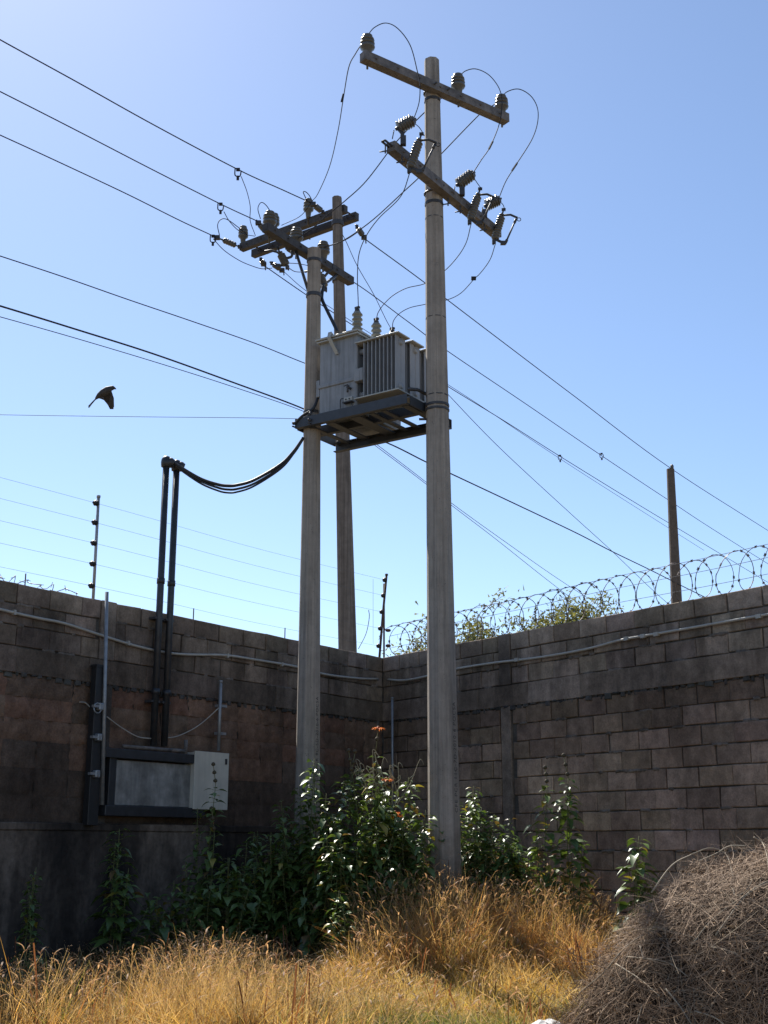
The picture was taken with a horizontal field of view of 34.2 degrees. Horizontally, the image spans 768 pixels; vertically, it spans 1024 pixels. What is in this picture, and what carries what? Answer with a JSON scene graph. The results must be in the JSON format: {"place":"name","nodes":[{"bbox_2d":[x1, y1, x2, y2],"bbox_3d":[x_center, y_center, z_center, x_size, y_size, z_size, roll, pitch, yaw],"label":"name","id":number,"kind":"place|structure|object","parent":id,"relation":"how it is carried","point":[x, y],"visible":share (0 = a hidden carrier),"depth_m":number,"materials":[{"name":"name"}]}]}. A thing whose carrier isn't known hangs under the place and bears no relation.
{"place":"outdoors","nodes":[
{"label":"outdoors","id":0,"kind":"place"},
{"bbox_2d":[88,386,115,408],"bbox_3d":[-3.103,-1.272,13.815,0.306,0.252,0.191,10,-18,-32],"label":"flying bird","id":1,"kind":"object","parent":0,"point":[105,394],"visible":1,"depth_m":13.79},
{"bbox_2d":[0,847,650,1023],"bbox_3d":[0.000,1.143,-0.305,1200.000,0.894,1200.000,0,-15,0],"label":"ground","id":2,"kind":"structure","parent":0,"point":[321,969],"depth_m":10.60,"materials":[{"name":"yellow plant"}]},
{"bbox_2d":[10,867,45,979],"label":"leafy plant","id":3,"kind":"object","parent":2,"relation":"on","point":[32,915],"visible":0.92,"depth_m":10.44,"materials":[{"name":"green plant"}]},
{"bbox_2d":[85,828,158,961],"bbox_3d":[-2.371,3.522,11.372,0.665,1.241,0.548,0,-15,0],"label":"leafy plant","id":4,"kind":"object","parent":2,"relation":"on","point":[122,925],"visible":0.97,"depth_m":11.30,"materials":[{"name":"green plant"}]},
{"bbox_2d":[132,861,223,956],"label":"leafy plant","id":5,"kind":"object","parent":2,"relation":"on","point":[161,932],"visible":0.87,"depth_m":11.63,"materials":[{"name":"green plant"}]},
{"bbox_2d":[0,580,384,973],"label":"block wall","id":6,"kind":"structure","parent":2,"relation":"on","point":[45,676],"depth_m":12.68,"materials":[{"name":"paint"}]},
{"bbox_2d":[0,575,77,594],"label":"barbed wire","id":7,"kind":"object","parent":6,"relation":"on","point":[40,585],"visible":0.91,"depth_m":12.08,"materials":[{"name":"grey metal"}]},
{"bbox_2d":[88,495,100,598],"bbox_3d":[-2.972,0.403,12.767,0.075,1.200,0.085,0,-15,0],"label":"electric fence post","id":8,"kind":"object","parent":6,"relation":"on","point":[94,543],"visible":1,"depth_m":12.78,"materials":[{"name":"grey metal"}]},
{"bbox_2d":[82,664,107,825],"bbox_3d":[-2.826,2.266,12.188,0.094,1.542,0.144,-10,-18,34],"label":"steel post","id":9,"kind":"object","parent":6,"relation":"attached to","point":[91,791],"visible":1,"depth_m":12.13,"materials":[{"name":"black metal"}]},
{"bbox_2d":[88,592,108,804],"bbox_3d":[-2.780,1.809,12.270,0.060,2.082,0.223,-10,-18,34],"label":"conduit pipe","id":10,"kind":"object","parent":6,"relation":"attached to","point":[100,707],"visible":1,"depth_m":12.22,"materials":[{"name":"grey metal"}]},
{"bbox_2d":[98,740,204,817],"bbox_3d":[-2.378,2.712,12.776,0.170,0.798,1.433,-10,-18,34],"label":"meter cabinet","id":11,"kind":"object","parent":6,"relation":"attached to","point":[139,788],"visible":0.9,"depth_m":12.65,"materials":[{"name":"metal"}]},
{"bbox_2d":[145,456,174,745],"bbox_3d":[-2.360,0.895,13.216,0.178,3.110,0.152,-10,-18,34],"label":"service pipe","id":12,"kind":"object","parent":6,"relation":"attached to","point":[167,462],"visible":1,"depth_m":13.16,"materials":[{"name":"metal"}]},
{"bbox_2d":[79,702,218,738],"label":"grounding wire","id":13,"kind":"object","parent":12,"relation":"attached to","point":[150,738],"visible":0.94,"depth_m":12.76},
{"bbox_2d":[159,460,184,746],"bbox_3d":[-2.269,0.930,13.339,0.178,3.106,0.152,-10,-18,34],"label":"service pipe","id":14,"kind":"object","parent":6,"relation":"attached to","point":[168,620],"visible":0.94,"depth_m":13.27,"materials":[{"name":"metal"}]},
{"bbox_2d":[0,608,378,679],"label":"conduit","id":15,"kind":"object","parent":6,"relation":"attached to","point":[127,643],"visible":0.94,"depth_m":13.17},
{"bbox_2d":[185,751,228,809],"bbox_3d":[-1.903,2.882,13.372,0.176,0.601,0.528,-10,-18,34],"label":"meter box","id":16,"kind":"object","parent":6,"relation":"attached to","point":[202,777],"visible":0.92,"depth_m":13.29,"materials":[{"name":"grey metal"}]},
{"bbox_2d":[192,751,228,809],"bbox_3d":[-1.843,2.871,13.330,0.028,0.601,0.528,-10,-18,34],"label":"door","id":17,"kind":"structure","parent":16,"relation":"in","point":[203,779],"depth_m":13.31,"materials":[{"name":"grey metal"}]},
{"bbox_2d":[214,680,226,750],"bbox_3d":[-1.793,2.240,13.721,0.086,0.764,0.131,-10,-18,34],"label":"conduit pipe","id":18,"kind":"object","parent":6,"relation":"attached to","point":[219,733],"visible":1,"depth_m":13.67,"materials":[{"name":"grey metal"}]},
{"bbox_2d":[376,574,387,657],"bbox_3d":[-0.025,1.419,16.623,0.160,1.226,0.085,0,-15,0],"label":"electric fence post","id":19,"kind":"object","parent":6,"relation":"on","point":[380,628],"visible":1,"depth_m":16.64,"materials":[{"name":"black metal"}]},
{"bbox_2d":[1,543,375,627],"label":"fence wire","id":20,"kind":"object","parent":19,"relation":"attached to","point":[175,583],"visible":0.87,"depth_m":13.41,"materials":[{"name":"grey metal"}]},
{"bbox_2d":[3,567,376,645],"bbox_3d":[-4.177,0.333,11.062,0.003,0.035,13.929,-11,-18,35],"label":"fence wire","id":21,"kind":"object","parent":19,"relation":"attached to","point":[175,604],"visible":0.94,"depth_m":13.62,"materials":[{"name":"grey metal"}]},
{"bbox_2d":[0,498,379,594],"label":"fence wire","id":22,"kind":"object","parent":19,"relation":"attached to","point":[177,544],"visible":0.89,"depth_m":13.78,"materials":[{"name":"grey metal"}]},
{"bbox_2d":[0,477,382,579],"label":"fence wire","id":23,"kind":"object","parent":19,"relation":"attached to","point":[179,526],"visible":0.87,"depth_m":13.63,"materials":[{"name":"grey metal"}]},
{"bbox_2d":[3,521,379,611],"bbox_3d":[-4.185,-0.101,11.198,0.003,0.040,13.956,-11,-18,35],"label":"fence wire","id":24,"kind":"object","parent":19,"relation":"attached to","point":[178,564],"visible":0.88,"depth_m":13.74,"materials":[{"name":"grey metal"}]},
{"bbox_2d":[383,584,390,657],"bbox_3d":[0.034,1.492,16.670,0.122,1.106,0.055,-9,-17,30],"label":"electric fence post","id":25,"kind":"object","parent":6,"relation":"on","point":[388,630],"visible":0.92,"depth_m":16.64,"materials":[{"name":"grey metal"}]},
{"bbox_2d":[181,762,226,947],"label":"leafy plant","id":26,"kind":"object","parent":2,"relation":"on","point":[209,861],"visible":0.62,"depth_m":12.39,"materials":[{"name":"green plant"}]},
{"bbox_2d":[180,858,283,953],"bbox_3d":[-1.472,3.782,11.945,1.020,0.917,1.084,0,-15,0],"label":"leafy plant","id":27,"kind":"object","parent":2,"relation":"on","point":[239,918],"visible":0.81,"depth_m":11.81,"materials":[{"name":"green plant"}]},
{"bbox_2d":[217,832,291,944],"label":"leafy plant","id":28,"kind":"object","parent":2,"relation":"on","point":[246,848],"visible":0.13,"depth_m":12.46,"materials":[{"name":"green plant"}]},
{"bbox_2d":[230,848,320,946],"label":"leafy plant","id":29,"kind":"object","parent":2,"relation":"on","point":[271,914],"visible":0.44,"depth_m":12.11,"materials":[{"name":"green plant"}]},
{"bbox_2d":[244,809,320,947],"bbox_3d":[-0.993,3.756,12.634,1.021,1.486,1.207,0,-15,0],"label":"leafy plant","id":30,"kind":"object","parent":2,"relation":"on","point":[269,868],"visible":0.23,"depth_m":12.35,"materials":[{"name":"green plant"}]},
{"bbox_2d":[214,195,366,651],"bbox_3d":[-1.379,0.253,21.021,2.878,11.817,1.891,-11,-18,35],"label":"utility pole","id":31,"kind":"object","parent":2,"relation":"on","point":[338,222],"visible":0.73,"depth_m":20.96,"materials":[{"name":"concrete"}]},
{"bbox_2d":[0,135,215,245],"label":"power line","id":32,"kind":"object","parent":31,"relation":"attached to","point":[212,236],"visible":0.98,"depth_m":20.66,"materials":[{"name":"black metal"}]},
{"bbox_2d":[213,239,271,268],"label":"jumper wire","id":33,"kind":"object","parent":32,"relation":"hanging from","point":[239,260],"visible":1,"depth_m":22.22,"materials":[{"name":"black metal"}]},
{"bbox_2d":[0,91,256,220],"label":"power line","id":34,"kind":"object","parent":31,"relation":"attached to","point":[220,204],"visible":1,"depth_m":20.19,"materials":[{"name":"black metal"}]},
{"bbox_2d":[0,316,301,410],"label":"telephone cable","id":35,"kind":"object","parent":31,"relation":"attached to","point":[143,358],"visible":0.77,"depth_m":17.21,"materials":[{"name":"black rubber"}]},
{"bbox_2d":[0,305,303,409],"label":"telephone cable","id":36,"kind":"object","parent":31,"relation":"attached to","point":[147,352],"visible":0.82,"depth_m":17.27,"materials":[{"name":"black rubber"}]},
{"bbox_2d":[0,256,304,363],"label":"neutral wire","id":37,"kind":"object","parent":31,"relation":"attached to","point":[146,305],"visible":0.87,"depth_m":17.42,"materials":[{"name":"black metal"}]},
{"bbox_2d":[0,39,310,202],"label":"power line","id":38,"kind":"object","parent":31,"relation":"attached to","point":[235,170],"visible":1,"depth_m":18.75,"materials":[{"name":"black metal"}]},
{"bbox_2d":[241,176,255,235],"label":"jumper wire","id":39,"kind":"object","parent":38,"relation":"hanging from","point":[249,203],"visible":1,"depth_m":21.68,"materials":[{"name":"black metal"}]},
{"bbox_2d":[217,218,247,235],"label":"jumper wire","id":40,"kind":"object","parent":31,"relation":"attached to","point":[231,222],"visible":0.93,"depth_m":22.66,"materials":[{"name":"black metal"}]},
{"bbox_2d":[224,212,252,235],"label":"jumper wire","id":41,"kind":"object","parent":31,"relation":"attached to","point":[235,227],"visible":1,"depth_m":21.60,"materials":[{"name":"black metal"}]},
{"bbox_2d":[375,445,586,609],"bbox_3d":[2.391,0.660,25.108,0.010,1.836,11.629,-9,-17,31],"label":"telephone cable","id":42,"kind":"object","parent":31,"relation":"attached to","point":[475,523],"visible":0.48,"depth_m":24.36,"materials":[{"name":"grey metal"}]},
{"bbox_2d":[285,273,702,549],"bbox_3d":[4.725,-1.625,34.149,0.012,0.523,25.105,-9,-17,31],"label":"power line","id":43,"kind":"object","parent":31,"relation":"attached to","point":[508,424],"visible":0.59,"depth_m":32.11,"materials":[{"name":"black metal"}]},
{"bbox_2d":[378,445,609,611],"bbox_3d":[2.845,0.710,25.847,0.010,1.632,13.344,-9,-17,31],"label":"telephone cable","id":44,"kind":"object","parent":31,"relation":"attached to","point":[482,525],"visible":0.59,"depth_m":24.67,"materials":[{"name":"grey metal"}]},
{"bbox_2d":[343,236,666,602],"bbox_3d":[4.974,-0.222,29.803,0.013,4.846,21.796,-9,-17,31],"label":"service wire","id":45,"kind":"object","parent":31,"relation":"attached to","point":[489,437],"visible":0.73,"depth_m":25.86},
{"bbox_2d":[266,267,766,581],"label":"power line","id":46,"kind":"object","parent":31,"relation":"attached to","point":[531,438],"visible":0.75,"depth_m":34.30,"materials":[{"name":"black metal"}]},
{"bbox_2d":[387,443,703,596],"bbox_3d":[7.122,1.659,32.670,0.024,0.376,29.468,-9,-17,31],"label":"telephone cable","id":47,"kind":"object","parent":31,"relation":"attached to","point":[539,515],"visible":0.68,"depth_m":26.77,"materials":[{"name":"black rubber"}]},
{"bbox_2d":[354,282,767,563],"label":"power line","id":48,"kind":"object","parent":31,"relation":"attached to","point":[601,454],"visible":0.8,"depth_m":32.14,"materials":[{"name":"black metal"}]},
{"bbox_2d":[366,240,767,530],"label":"power line","id":49,"kind":"object","parent":31,"relation":"attached to","point":[549,377],"visible":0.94,"depth_m":28.60,"materials":[{"name":"black metal"}]},
{"bbox_2d":[262,210,353,893],"bbox_3d":[-0.841,0.462,13.904,0.533,7.912,1.689,-14,-21,43],"label":"utility pole","id":50,"kind":"object","parent":2,"relation":"on","point":[308,722],"visible":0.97,"depth_m":13.75,"materials":[{"name":"concrete"}]},
{"bbox_2d":[0,414,296,418],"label":"service wire","id":51,"kind":"object","parent":50,"relation":"attached to","point":[137,416],"visible":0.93,"depth_m":14.34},
{"bbox_2d":[174,459,290,493],"bbox_3d":[-1.601,-0.537,13.757,1.448,0.710,0.043,3,-15,-12],"label":"service cable","id":52,"kind":"object","parent":50,"relation":"attached to","point":[260,482],"visible":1,"depth_m":13.64,"materials":[{"name":"black rubber"}]},
{"bbox_2d":[174,437,303,486],"bbox_3d":[-1.600,-0.574,13.768,1.455,0.642,0.053,3,-15,-12],"label":"service cable","id":53,"kind":"object","parent":50,"relation":"attached to","point":[245,482],"visible":1,"depth_m":13.70,"materials":[{"name":"black rubber"}]},
{"bbox_2d":[178,438,304,490],"bbox_3d":[-1.594,-0.555,13.762,1.450,0.677,0.046,3,-15,-12],"label":"service cable","id":54,"kind":"object","parent":50,"relation":"attached to","point":[238,488],"visible":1,"depth_m":13.68,"materials":[{"name":"black rubber"}]},
{"bbox_2d":[295,398,318,424],"bbox_3d":[-0.828,-1.339,14.132,0.370,0.738,0.148,3,-15,-11],"label":"voltage cable","id":55,"kind":"object","parent":50,"relation":"attached to","point":[307,412],"visible":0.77,"depth_m":14.03,"materials":[{"name":"black rubber"}]},
{"bbox_2d":[321,285,338,332],"bbox_3d":[-0.647,-2.363,14.461,0.086,0.745,0.432,8,-17,-27],"label":"voltage cable","id":56,"kind":"object","parent":50,"relation":"attached to","point":[328,311],"visible":1,"depth_m":14.44,"materials":[{"name":"black rubber"}]},
{"bbox_2d":[298,98,440,237],"bbox_3d":[-0.088,-4.116,14.682,1.926,1.704,0.032,-4,-16,16],"label":"jumper wire","id":57,"kind":"object","parent":50,"relation":"attached to","point":[357,189],"visible":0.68,"depth_m":14.67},
{"bbox_2d":[292,387,451,452],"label":"transformer platform","id":58,"kind":"structure","parent":50,"relation":"attached to","point":[373,420],"depth_m":13.91,"materials":[{"name":"paint"}]},
{"bbox_2d":[315,306,425,435],"bbox_3d":[-0.051,-1.637,14.210,1.147,1.318,1.055,-10,-18,33],"label":"transformer","id":59,"kind":"object","parent":58,"relation":"on","point":[358,365],"visible":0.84,"depth_m":13.86,"materials":[{"name":"grey paint"}]},
{"bbox_2d":[267,758,356,949],"bbox_3d":[-0.767,3.390,12.379,1.015,1.870,0.883,-9,-17,29],"label":"leafy plant","id":60,"kind":"object","parent":2,"relation":"on","point":[289,875],"visible":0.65,"depth_m":12.27,"materials":[{"name":"green plant"}]},
{"bbox_2d":[290,853,365,958],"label":"leafy plant","id":61,"kind":"object","parent":2,"relation":"on","point":[333,896],"visible":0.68,"depth_m":11.53,"materials":[{"name":"green plant"}]},
{"bbox_2d":[318,890,356,965],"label":"leafy plant","id":62,"kind":"object","parent":2,"relation":"on","point":[334,930],"visible":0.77,"depth_m":11.03,"materials":[{"name":"green plant"}]},
{"bbox_2d":[289,749,403,954],"bbox_3d":[-0.336,3.256,11.991,0.939,1.939,1.061,8,-17,-27],"label":"leafy plant","id":63,"kind":"object","parent":2,"relation":"on","point":[332,846],"visible":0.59,"depth_m":11.79,"materials":[{"name":"green plant"}]},
{"bbox_2d":[336,726,426,920],"bbox_3d":[-0.043,3.151,12.241,0.900,2.080,1.040,-10,-18,32],"label":"leafy plant","id":64,"kind":"object","parent":2,"relation":"on","point":[374,853],"visible":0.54,"depth_m":12.11,"materials":[{"name":"green plant"}]},
{"bbox_2d":[353,855,430,942],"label":"leafy plant","id":65,"kind":"object","parent":2,"relation":"on","point":[392,880],"visible":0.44,"depth_m":11.50,"materials":[{"name":"green plant"}]},
{"bbox_2d":[381,626,426,656],"bbox_3d":[0.682,3.937,19.716,1.573,4.714,1.419,0,-15,0],"label":"tree","id":66,"kind":"object","parent":2,"relation":"on","point":[417,646],"visible":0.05,"depth_m":20.16,"materials":[{"name":"green plant"}]},
{"bbox_2d":[374,784,444,915],"bbox_3d":[0.239,3.394,12.071,0.831,1.527,0.746,-9,-17,30],"label":"leafy plant","id":67,"kind":"object","parent":2,"relation":"on","point":[409,844],"visible":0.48,"depth_m":11.99,"materials":[{"name":"green plant"}]},
{"bbox_2d":[360,33,520,909],"bbox_3d":[0.754,-0.587,13.062,2.493,9.762,0.868,14,-21,-43],"label":"utility pole","id":68,"kind":"object","parent":2,"relation":"on","point":[443,781],"visible":1,"depth_m":13.16,"materials":[{"name":"concrete"}]},
{"bbox_2d":[281,46,359,225],"bbox_3d":[-0.802,-5.192,18.110,0.504,2.174,8.327,3,-15,-10],"label":"jumper wire","id":69,"kind":"object","parent":68,"relation":"attached to","point":[342,98],"visible":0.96,"depth_m":17.93,"materials":[{"name":"black metal"}]},
{"bbox_2d":[357,173,409,305],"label":"jumper wire","id":70,"kind":"object","parent":68,"relation":"hanging from","point":[367,234],"visible":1,"depth_m":13.67,"materials":[{"name":"black metal"}]},
{"bbox_2d":[369,23,420,120],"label":"jumper wire","id":71,"kind":"object","parent":68,"relation":"attached to","point":[414,60],"visible":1,"depth_m":13.54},
{"bbox_2d":[324,104,494,246],"bbox_3d":[0.280,-4.127,14.863,2.142,1.696,0.450,-3,-15,12],"label":"jumper wire","id":72,"kind":"object","parent":68,"relation":"attached to","point":[401,193],"visible":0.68,"depth_m":14.81,"materials":[{"name":"black metal"}]},
{"bbox_2d":[376,224,470,317],"bbox_3d":[0.462,-2.763,14.373,1.197,0.944,0.066,-7,-16,23],"label":"jumper wire","id":73,"kind":"object","parent":68,"relation":"hanging from","point":[424,283],"visible":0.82,"depth_m":14.32,"materials":[{"name":"black metal"}]},
{"bbox_2d":[392,244,495,326],"bbox_3d":[0.710,-2.664,14.751,1.257,0.946,0.068,-3,-15,12],"label":"jumper wire","id":74,"kind":"object","parent":68,"relation":"hanging from","point":[473,278],"visible":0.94,"depth_m":14.69,"materials":[{"name":"black metal"}]},
{"bbox_2d":[462,68,501,173],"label":"jumper wire","id":75,"kind":"object","parent":68,"relation":"attached to","point":[499,121],"visible":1,"depth_m":14.63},
{"bbox_2d":[498,88,538,198],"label":"jumper wire","id":76,"kind":"object","parent":68,"relation":"attached to","point":[515,165],"visible":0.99,"depth_m":14.84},
{"bbox_2d":[414,585,524,645],"bbox_3d":[1.381,3.849,20.332,2.168,5.132,2.000,5,-16,-17],"label":"tree","id":77,"kind":"object","parent":2,"relation":"on","point":[473,636],"visible":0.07,"depth_m":20.54,"materials":[{"name":"green plant"}]},
{"bbox_2d":[460,787,502,909],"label":"leafy plant","id":78,"kind":"object","parent":2,"relation":"on","point":[476,820],"visible":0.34,"depth_m":12.44,"materials":[{"name":"green plant"}]},
{"bbox_2d":[461,814,526,912],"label":"leafy plant","id":79,"kind":"object","parent":2,"relation":"on","point":[486,846],"visible":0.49,"depth_m":12.24,"materials":[{"name":"green plant"}]},
{"bbox_2d":[488,818,540,914],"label":"leafy plant","id":80,"kind":"object","parent":2,"relation":"on","point":[520,870],"visible":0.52,"depth_m":12.18,"materials":[{"name":"green plant"}]},
{"bbox_2d":[523,765,568,917],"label":"leafy plant","id":81,"kind":"object","parent":2,"relation":"on","point":[535,851],"visible":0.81,"depth_m":12.24,"materials":[{"name":"green plant"}]},
{"bbox_2d":[532,1019,560,1023],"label":"stone","id":82,"kind":"object","parent":2,"relation":"on","point":[546,1021],"visible":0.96,"depth_m":7.72,"materials":[{"name":"white stone"}]},
{"bbox_2d":[499,585,623,632],"bbox_3d":[2.863,3.642,19.689,2.224,5.214,2.279,0,-15,0],"label":"tree","id":83,"kind":"object","parent":2,"relation":"on","point":[572,614],"visible":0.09,"depth_m":20.11,"materials":[{"name":"green plant"}]},
{"bbox_2d":[541,753,604,925],"bbox_3d":[1.816,3.209,12.083,0.628,1.728,0.512,0,-15,0],"label":"leafy plant","id":84,"kind":"object","parent":2,"relation":"on","point":[576,843],"visible":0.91,"depth_m":12.05,"materials":[{"name":"green plant"}]},
{"bbox_2d":[383,585,767,928],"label":"block wall","id":85,"kind":"structure","parent":2,"relation":"on","point":[665,730],"depth_m":13.06,"materials":[{"name":"grey concrete"}]},
{"bbox_2d":[391,697,393,806],"bbox_3d":[0.107,3.156,15.832,0.037,1.604,0.037,-6,-16,22],"label":"conduit pipe","id":86,"kind":"object","parent":85,"relation":"attached to","point":[392,734],"visible":0.83,"depth_m":15.88,"materials":[{"name":"grey metal"}]},
{"bbox_2d":[379,544,767,654],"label":"razor wire","id":87,"kind":"object","parent":85,"relation":"on","point":[596,587],"visible":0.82,"depth_m":13.80,"materials":[{"name":"grey metal"}]},
{"bbox_2d":[387,613,767,681],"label":"conduit","id":88,"kind":"object","parent":85,"relation":"attached to","point":[656,634],"visible":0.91,"depth_m":13.31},
{"bbox_2d":[613,838,663,950],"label":"leafy plant","id":89,"kind":"object","parent":2,"relation":"on","point":[632,857],"visible":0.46,"depth_m":11.11,"materials":[{"name":"green plant"}]},
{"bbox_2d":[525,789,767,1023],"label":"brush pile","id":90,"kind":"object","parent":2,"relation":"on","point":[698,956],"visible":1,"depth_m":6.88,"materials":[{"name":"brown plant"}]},
{"bbox_2d":[666,464,681,602],"bbox_3d":[7.954,3.050,34.059,0.404,9.099,0.386,-10,-18,32],"label":"utility pole","id":91,"kind":"object","parent":2,"relation":"on","point":[674,557],"visible":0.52,"depth_m":34.60,"materials":[{"name":"concrete"}]},
{"bbox_2d":[0,0,767,657],"label":"sky","id":92,"kind":"structure","parent":0,"point":[632,274],"materials":[{"name":"blue"}]}
]}

